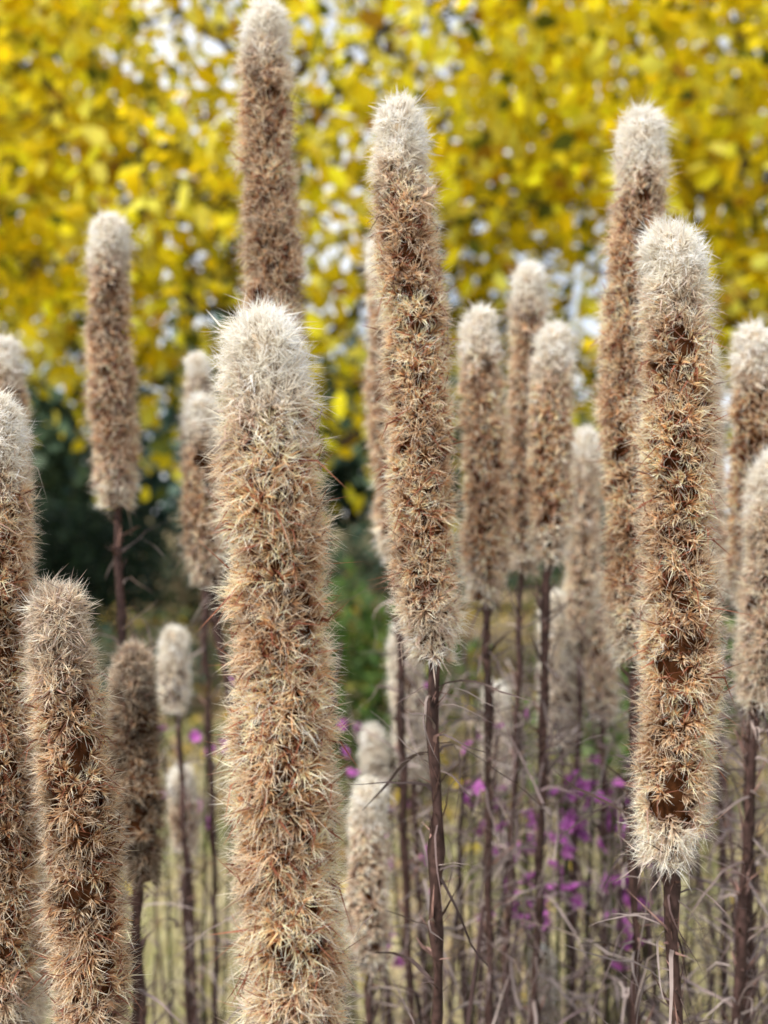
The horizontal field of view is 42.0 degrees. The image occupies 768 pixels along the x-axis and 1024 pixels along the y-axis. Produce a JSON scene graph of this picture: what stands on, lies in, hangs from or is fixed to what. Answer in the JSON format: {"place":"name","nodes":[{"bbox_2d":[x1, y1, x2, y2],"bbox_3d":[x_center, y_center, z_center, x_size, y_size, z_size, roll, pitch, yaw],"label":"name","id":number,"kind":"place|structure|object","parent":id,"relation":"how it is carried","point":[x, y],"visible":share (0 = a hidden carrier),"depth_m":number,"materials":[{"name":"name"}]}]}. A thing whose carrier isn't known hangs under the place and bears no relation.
{"place":"outdoors","nodes":[
{"label":"outdoors","id":0,"kind":"place"},
{"bbox_2d":[1,0,767,514],"label":"sky","id":1,"kind":"structure","parent":0,"point":[212,47],"materials":[{"name":"white"}]},
{"bbox_2d":[23,515,767,1023],"bbox_3d":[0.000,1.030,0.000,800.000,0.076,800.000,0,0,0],"label":"ground","id":2,"kind":"structure","parent":0,"point":[194,713],"depth_m":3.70,"materials":[{"name":"beige plant"}]},
{"bbox_2d":[0,384,51,1023],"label":"dried blazing star","id":3,"kind":"object","parent":2,"relation":"on","point":[19,833],"visible":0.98,"depth_m":0.37,"materials":[{"name":"brown plant"}]},
{"bbox_2d":[27,777,55,1023],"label":"dried blazing star","id":4,"kind":"object","parent":2,"relation":"on","point":[39,1020],"visible":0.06,"depth_m":0.46,"materials":[{"name":"brown plant"}]},
{"bbox_2d":[0,331,131,1017],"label":"dried blazing star","id":5,"kind":"object","parent":2,"relation":"on","point":[11,369],"visible":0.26,"depth_m":0.62,"materials":[{"name":"brown plant"}]},
{"bbox_2d":[20,483,180,637],"bbox_3d":[-2.417,0.386,7.631,1.918,1.345,1.923,0,0,0],"label":"evergreen shrub","id":6,"kind":"object","parent":2,"relation":"on","point":[71,539],"visible":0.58,"depth_m":7.36,"materials":[{"name":"green plant"}]},
{"bbox_2d":[0,0,225,445],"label":"yellow autumn tree","id":7,"kind":"object","parent":2,"relation":"on","point":[116,82],"visible":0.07,"depth_m":6.15,"materials":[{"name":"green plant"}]},
{"bbox_2d":[10,567,232,1023],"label":"dried blazing star","id":8,"kind":"object","parent":2,"relation":"on","point":[84,915],"visible":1,"depth_m":0.33,"materials":[{"name":"brown plant"}]},
{"bbox_2d":[68,205,207,1023],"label":"dried blazing star","id":9,"kind":"object","parent":2,"relation":"on","point":[110,394],"visible":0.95,"depth_m":0.59,"materials":[{"name":"brown plant"}]},
{"bbox_2d":[101,634,182,1023],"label":"dried blazing star","id":10,"kind":"object","parent":2,"relation":"on","point":[136,741],"visible":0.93,"depth_m":0.49,"materials":[{"name":"brown plant"}]},
{"bbox_2d":[86,619,238,711],"bbox_3d":[-1.304,0.804,5.194,1.415,0.487,0.887,0,0,0],"label":"shrub","id":11,"kind":"object","parent":2,"relation":"on","point":[106,643],"visible":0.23,"depth_m":5.10,"materials":[{"name":"green plant"}]},
{"bbox_2d":[124,621,235,1023],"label":"dried blazing star","id":12,"kind":"object","parent":2,"relation":"on","point":[173,656],"visible":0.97,"depth_m":0.76,"materials":[{"name":"beige plant"}]},
{"bbox_2d":[131,762,243,1023],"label":"dried blazing star","id":13,"kind":"object","parent":2,"relation":"on","point":[173,818],"visible":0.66,"depth_m":0.80,"materials":[{"name":"beige plant"}]},
{"bbox_2d":[158,676,238,1023],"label":"purple wildflower","id":14,"kind":"object","parent":2,"relation":"on","point":[194,736],"visible":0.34,"depth_m":0.89,"materials":[{"name":"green plant"}]},
{"bbox_2d":[166,348,243,1023],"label":"dried blazing star","id":15,"kind":"object","parent":2,"relation":"on","point":[196,362],"visible":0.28,"depth_m":0.80,"materials":[{"name":"brown plant"}]},
{"bbox_2d":[171,385,248,1021],"bbox_3d":[-0.066,0.460,0.614,0.140,1.080,0.106,0,0,0],"label":"dried blazing star","id":16,"kind":"object","parent":2,"relation":"on","point":[202,560],"visible":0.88,"depth_m":0.61,"materials":[{"name":"brown plant"}]},
{"bbox_2d":[97,542,377,625],"bbox_3d":[-1.488,0.649,9.388,2.875,0.867,1.501,0,0,0],"label":"shrub","id":17,"kind":"object","parent":2,"relation":"on","point":[182,595],"visible":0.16,"depth_m":9.15,"materials":[{"name":"green plant"}]},
{"bbox_2d":[164,0,374,1023],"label":"dried blazing star","id":18,"kind":"object","parent":2,"relation":"on","point":[272,253],"visible":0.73,"depth_m":0.47,"materials":[{"name":"brown plant"}]},
{"bbox_2d":[195,288,370,1023],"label":"dried blazing star","id":19,"kind":"object","parent":2,"relation":"on","point":[294,955],"visible":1,"depth_m":0.30,"materials":[{"name":"brown plant"}]},
{"bbox_2d":[319,665,360,1023],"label":"purple wildflower","id":20,"kind":"object","parent":2,"relation":"on","point":[351,772],"visible":0.3,"depth_m":0.95,"materials":[{"name":"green plant"}]},
{"bbox_2d":[218,551,491,787],"bbox_3d":[-0.106,0.589,3.791,1.085,0.902,0.810,0,0,0],"label":"green shrub","id":21,"kind":"object","parent":2,"relation":"on","point":[362,668],"visible":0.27,"depth_m":3.67,"materials":[{"name":"green plant"}]},
{"bbox_2d":[22,283,731,569],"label":"distant trees","id":22,"kind":"object","parent":2,"relation":"on","point":[54,452],"visible":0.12,"depth_m":17.37,"materials":[{"name":"green plant"}]},
{"bbox_2d":[338,773,422,1023],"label":"dried blazing star","id":23,"kind":"object","parent":2,"relation":"on","point":[369,854],"visible":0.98,"depth_m":0.55,"materials":[{"name":"beige plant"}]},
{"bbox_2d":[0,0,767,540],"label":"yellow autumn tree","id":24,"kind":"object","parent":2,"relation":"on","point":[90,128],"visible":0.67,"depth_m":4.76,"materials":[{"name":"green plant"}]},
{"bbox_2d":[339,719,444,1023],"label":"dried blazing star","id":25,"kind":"object","parent":2,"relation":"on","point":[376,751],"visible":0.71,"depth_m":0.80,"materials":[{"name":"beige plant"}]},
{"bbox_2d":[337,225,459,1023],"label":"dried blazing star","id":26,"kind":"object","parent":2,"relation":"on","point":[374,435],"visible":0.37,"depth_m":0.62,"materials":[{"name":"brown plant"}]},
{"bbox_2d":[37,598,767,1023],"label":"fallen leaves","id":27,"kind":"object","parent":2,"relation":"on","point":[455,784],"visible":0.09,"depth_m":4.71,"materials":[{"name":"plant"}]},
{"bbox_2d":[42,610,767,1023],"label":"withered stalks","id":28,"kind":"object","parent":2,"relation":"on","point":[458,944],"visible":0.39,"depth_m":0.73,"materials":[{"name":"brown plant"}]},
{"bbox_2d":[370,620,456,1023],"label":"dried blazing star","id":29,"kind":"object","parent":2,"relation":"on","point":[419,771],"visible":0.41,"depth_m":0.78,"materials":[{"name":"beige plant"}]},
{"bbox_2d":[319,517,541,607],"bbox_3d":[0.376,0.557,10.488,3.590,1.037,1.641,0,0,0],"label":"shrub","id":30,"kind":"object","parent":2,"relation":"on","point":[364,558],"visible":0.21,"depth_m":10.29,"materials":[{"name":"green plant"}]},
{"bbox_2d":[373,834,494,1023],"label":"purple wildflower","id":31,"kind":"object","parent":2,"relation":"on","point":[398,961],"visible":0.14,"depth_m":0.85,"materials":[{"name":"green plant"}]},
{"bbox_2d":[345,84,550,1023],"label":"dried blazing star","id":32,"kind":"object","parent":2,"relation":"on","point":[414,361],"visible":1,"depth_m":0.39,"materials":[{"name":"brown plant"}]},
{"bbox_2d":[387,683,529,1023],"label":"purple wildflower","id":33,"kind":"object","parent":2,"relation":"on","point":[471,803],"visible":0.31,"depth_m":0.74,"materials":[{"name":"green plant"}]},
{"bbox_2d":[396,300,567,1023],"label":"dried blazing star","id":34,"kind":"object","parent":2,"relation":"on","point":[487,493],"visible":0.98,"depth_m":0.57,"materials":[{"name":"brown plant"}]},
{"bbox_2d":[448,679,563,1023],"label":"dried blazing star","id":35,"kind":"object","parent":2,"relation":"on","point":[502,745],"visible":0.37,"depth_m":0.81,"materials":[{"name":"beige plant"}]},
{"bbox_2d":[447,256,599,1023],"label":"dried blazing star","id":36,"kind":"object","parent":2,"relation":"on","point":[529,308],"visible":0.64,"depth_m":0.63,"materials":[{"name":"brown plant"}]},
{"bbox_2d":[524,940,562,1023],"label":"dried blazing star","id":37,"kind":"object","parent":2,"relation":"on","point":[542,967],"visible":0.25,"depth_m":0.84,"materials":[{"name":"brown plant"}]},
{"bbox_2d":[466,313,621,1023],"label":"dried blazing star","id":38,"kind":"object","parent":2,"relation":"on","point":[551,485],"visible":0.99,"depth_m":0.57,"materials":[{"name":"brown plant"}]},
{"bbox_2d":[324,0,767,670],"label":"yellow autumn tree","id":39,"kind":"object","parent":2,"relation":"on","point":[738,252],"visible":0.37,"depth_m":5.14,"materials":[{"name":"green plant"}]},
{"bbox_2d":[495,753,612,1023],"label":"purple wildflower","id":40,"kind":"object","parent":2,"relation":"on","point":[566,824],"visible":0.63,"depth_m":0.72,"materials":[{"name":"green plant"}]},
{"bbox_2d":[493,787,645,1023],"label":"purple wildflower","id":41,"kind":"object","parent":2,"relation":"on","point":[616,1013],"visible":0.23,"depth_m":0.80,"materials":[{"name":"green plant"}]},
{"bbox_2d":[521,422,621,1023],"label":"dried blazing star","id":42,"kind":"object","parent":2,"relation":"on","point":[580,570],"visible":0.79,"depth_m":0.73,"materials":[{"name":"beige plant"}]},
{"bbox_2d":[509,586,647,1023],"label":"dried blazing star","id":43,"kind":"object","parent":2,"relation":"on","point":[561,656],"visible":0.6,"depth_m":0.75,"materials":[{"name":"beige plant"}]},
{"bbox_2d":[505,769,663,1023],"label":"purple wildflower","id":44,"kind":"object","parent":2,"relation":"on","point":[577,902],"visible":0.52,"depth_m":0.71,"materials":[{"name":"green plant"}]},
{"bbox_2d":[542,569,691,1023],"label":"dried blazing star","id":45,"kind":"object","parent":2,"relation":"on","point":[607,693],"visible":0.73,"depth_m":0.73,"materials":[{"name":"beige plant"}]},
{"bbox_2d":[501,525,735,602],"bbox_3d":[2.412,0.500,9.604,2.853,1.114,1.596,0,0,0],"label":"shrub","id":46,"kind":"object","parent":2,"relation":"on","point":[557,573],"visible":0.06,"depth_m":9.40,"materials":[{"name":"green plant"}]},
{"bbox_2d":[523,593,733,644],"bbox_3d":[1.864,0.724,6.411,1.976,0.642,1.190,0,0,0],"label":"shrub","id":47,"kind":"object","parent":2,"relation":"on","point":[723,606],"visible":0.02,"depth_m":6.25,"materials":[{"name":"green plant"}]},
{"bbox_2d":[549,92,766,1023],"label":"dried blazing star","id":48,"kind":"object","parent":2,"relation":"on","point":[639,166],"visible":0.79,"depth_m":0.45,"materials":[{"name":"brown plant"}]},
{"bbox_2d":[553,211,767,1023],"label":"dried blazing star","id":49,"kind":"object","parent":2,"relation":"on","point":[679,665],"visible":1,"depth_m":0.38,"materials":[{"name":"brown plant"}]},
{"bbox_2d":[611,764,712,1023],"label":"purple wildflower","id":50,"kind":"object","parent":2,"relation":"on","point":[620,782],"visible":0.09,"depth_m":0.80,"materials":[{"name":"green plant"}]},
{"bbox_2d":[652,438,767,1023],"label":"dried blazing star","id":51,"kind":"object","parent":2,"relation":"on","point":[752,645],"visible":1,"depth_m":0.48,"materials":[{"name":"beige plant"}]},
{"bbox_2d":[681,312,767,1023],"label":"dried blazing star","id":52,"kind":"object","parent":2,"relation":"on","point":[748,410],"visible":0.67,"depth_m":0.54,"materials":[{"name":"brown plant"}]},
{"bbox_2d":[691,340,767,1023],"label":"dried blazing star","id":53,"kind":"object","parent":2,"relation":"on","point":[722,542],"visible":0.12,"depth_m":0.78,"materials":[{"name":"brown plant"}]},
{"bbox_2d":[504,686,727,826],"bbox_3d":[0.755,0.786,3.286,0.791,0.511,0.672,0,0,0],"label":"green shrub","id":54,"kind":"object","parent":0,"point":[618,737],"visible":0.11,"depth_m":3.20,"materials":[{"name":"green plant"}]},
{"bbox_2d":[522,608,767,747],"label":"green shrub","id":55,"kind":"object","parent":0,"point":[623,675],"visible":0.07,"depth_m":4.16,"materials":[{"name":"green plant"}]}
]}

